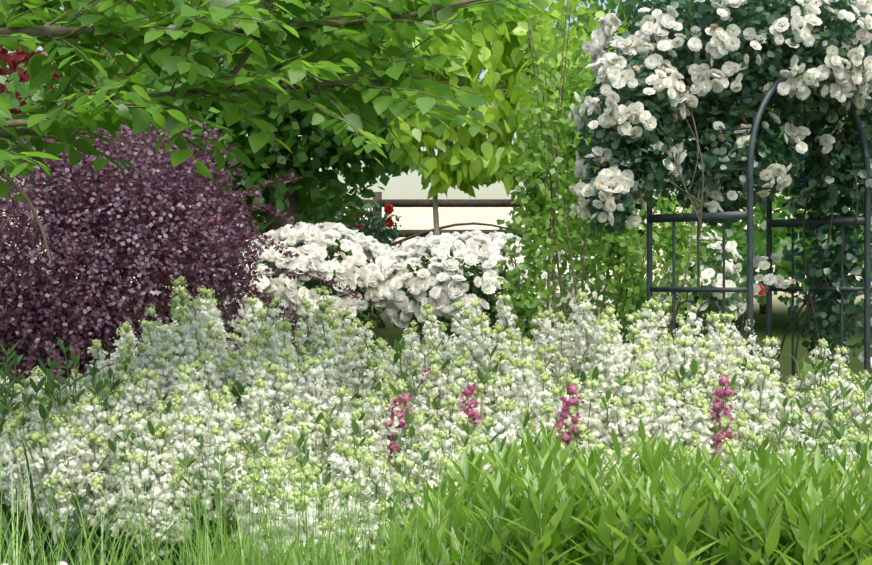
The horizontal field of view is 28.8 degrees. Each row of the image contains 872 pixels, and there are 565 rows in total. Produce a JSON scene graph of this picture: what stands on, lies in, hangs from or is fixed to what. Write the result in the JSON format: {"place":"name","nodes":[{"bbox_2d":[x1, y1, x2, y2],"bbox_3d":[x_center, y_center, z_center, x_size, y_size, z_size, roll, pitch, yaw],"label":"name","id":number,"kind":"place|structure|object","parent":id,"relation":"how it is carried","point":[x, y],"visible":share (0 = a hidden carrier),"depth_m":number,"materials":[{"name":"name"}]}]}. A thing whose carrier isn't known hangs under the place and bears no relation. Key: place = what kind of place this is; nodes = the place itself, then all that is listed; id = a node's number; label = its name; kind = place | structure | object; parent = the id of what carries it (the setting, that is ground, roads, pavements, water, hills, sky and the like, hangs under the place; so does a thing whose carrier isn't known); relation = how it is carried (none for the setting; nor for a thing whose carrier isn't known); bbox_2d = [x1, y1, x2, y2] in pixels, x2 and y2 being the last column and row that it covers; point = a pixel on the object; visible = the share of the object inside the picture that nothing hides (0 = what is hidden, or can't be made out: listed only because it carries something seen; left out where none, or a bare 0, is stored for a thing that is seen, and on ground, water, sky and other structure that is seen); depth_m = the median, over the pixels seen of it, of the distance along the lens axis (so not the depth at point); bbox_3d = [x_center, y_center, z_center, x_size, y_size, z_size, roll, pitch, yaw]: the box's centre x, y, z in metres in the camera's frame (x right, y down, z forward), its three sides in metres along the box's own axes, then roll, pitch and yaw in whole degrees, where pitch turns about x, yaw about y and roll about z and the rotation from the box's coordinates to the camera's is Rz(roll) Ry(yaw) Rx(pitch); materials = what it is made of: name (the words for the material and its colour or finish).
{"place":"outdoors","nodes":[
{"label":"outdoors","id":0,"kind":"place"},
{"bbox_2d":[0,409,584,564],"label":"meadow grass","id":1,"kind":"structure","parent":0,"point":[167,561],"depth_m":4.22,"materials":[{"name":"green plant"}]},
{"bbox_2d":[0,207,871,564],"bbox_3d":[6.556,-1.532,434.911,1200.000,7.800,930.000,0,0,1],"label":"ground","id":2,"kind":"structure","parent":0,"point":[416,217],"depth_m":22.00,"materials":[{"name":"white"}]},
{"bbox_2d":[0,409,213,564],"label":"iris clump","id":3,"kind":"object","parent":2,"relation":"on","point":[46,503],"visible":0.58,"depth_m":5.63,"materials":[{"name":"green plant"}]},
{"bbox_2d":[0,0,226,274],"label":"copper tree","id":4,"kind":"object","parent":2,"relation":"on","point":[13,60],"visible":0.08,"depth_m":22.42,"materials":[{"name":"red plant"}]},
{"bbox_2d":[0,110,364,400],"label":"berberis shrub","id":5,"kind":"object","parent":2,"relation":"on","point":[68,308],"visible":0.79,"depth_m":10.55,"materials":[{"name":"purple plant"}]},
{"bbox_2d":[0,0,470,342],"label":"green tree","id":6,"kind":"object","parent":2,"relation":"on","point":[295,199],"visible":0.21,"depth_m":16.70,"materials":[{"name":"green plant"}]},
{"bbox_2d":[0,0,547,262],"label":"tree","id":7,"kind":"object","parent":2,"relation":"on","point":[139,26],"visible":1,"depth_m":6.11,"materials":[{"name":"green plant"}]},
{"bbox_2d":[214,221,408,343],"bbox_3d":[-0.954,0.214,12.885,1.484,1.361,1.400,0,0,1],"label":"white rose shrub","id":8,"kind":"object","parent":2,"relation":"on","point":[317,239],"visible":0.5,"depth_m":12.50,"materials":[{"name":"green plant"}]},
{"bbox_2d":[94,189,606,322],"bbox_3d":[-1.001,-0.289,19.475,6.075,1.844,2.058,0,0,1],"label":"hedge shrub","id":9,"kind":"object","parent":2,"relation":"on","point":[508,228],"visible":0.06,"depth_m":19.30,"materials":[{"name":"green plant"}]},
{"bbox_2d":[351,204,404,331],"bbox_3d":[-0.666,-0.143,18.982,0.696,1.469,0.802,0,0,1],"label":"red rose","id":10,"kind":"object","parent":2,"relation":"on","point":[376,232],"visible":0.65,"depth_m":18.82,"materials":[{"name":"green plant"}]},
{"bbox_2d":[0,192,790,313],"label":"paddock fence","id":11,"kind":"object","parent":2,"relation":"on","point":[378,199],"visible":0.1,"depth_m":21.87,"materials":[{"name":"brown wood"}]},
{"bbox_2d":[0,275,871,564],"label":"white flower bed","id":12,"kind":"object","parent":2,"relation":"on","point":[584,381],"visible":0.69,"depth_m":6.29,"materials":[{"name":"white plant"}]},
{"bbox_2d":[480,392,482,422],"bbox_3d":[0.162,0.798,6.258,0.023,0.790,0.010,0,0,1],"label":"bamboo stake","id":13,"kind":"object","parent":2,"relation":"on","point":[481,411],"visible":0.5,"depth_m":6.25,"materials":[{"name":"beige wood"}]},
{"bbox_2d":[361,230,612,350],"bbox_3d":[0.390,0.243,12.923,1.958,1.289,1.360,0,0,1],"label":"white rose shrub","id":14,"kind":"object","parent":2,"relation":"on","point":[441,282],"visible":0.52,"depth_m":12.49,"materials":[{"name":"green plant"}]},
{"bbox_2d":[380,0,628,343],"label":"tree","id":15,"kind":"object","parent":2,"relation":"on","point":[466,162],"visible":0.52,"depth_m":15.21,"materials":[{"name":"green plant"}]},
{"bbox_2d":[179,419,871,564],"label":"perennials","id":16,"kind":"object","parent":2,"relation":"on","point":[798,511],"visible":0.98,"depth_m":4.38,"materials":[{"name":"green plant"}]},
{"bbox_2d":[491,0,714,354],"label":"airy shrub","id":17,"kind":"object","parent":2,"relation":"on","point":[536,178],"visible":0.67,"depth_m":9.94,"materials":[{"name":"green plant"}]},
{"bbox_2d":[658,224,746,355],"bbox_3d":[1.803,0.281,11.411,0.602,1.367,0.823,0,0,-23],"label":"white rose shrub","id":18,"kind":"object","parent":2,"relation":"on","point":[713,275],"visible":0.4,"depth_m":11.24,"materials":[{"name":"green plant"}]},
{"bbox_2d":[545,0,871,326],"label":"tree","id":19,"kind":"object","parent":2,"relation":"on","point":[781,240],"visible":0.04,"depth_m":18.91,"materials":[{"name":"green plant"}]},
{"bbox_2d":[568,0,871,393],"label":"climbing rose","id":20,"kind":"object","parent":2,"relation":"on","point":[628,130],"visible":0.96,"depth_m":7.68,"materials":[{"name":"white plant"}]},
{"bbox_2d":[696,252,764,338],"bbox_3d":[2.256,0.305,13.419,0.678,1.123,0.823,0,0,1],"label":"red rose","id":21,"kind":"object","parent":2,"relation":"on","point":[744,294],"visible":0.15,"depth_m":13.34,"materials":[{"name":"green plant"}]},
{"bbox_2d":[646,67,870,405],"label":"garden arch","id":22,"kind":"structure","parent":2,"relation":"on","point":[747,215],"depth_m":7.82,"materials":[{"name":"paint"}]},
{"bbox_2d":[0,0,871,198],"label":"sky","id":23,"kind":"structure","parent":0,"point":[405,186],"materials":[{"name":"white"}]}
]}

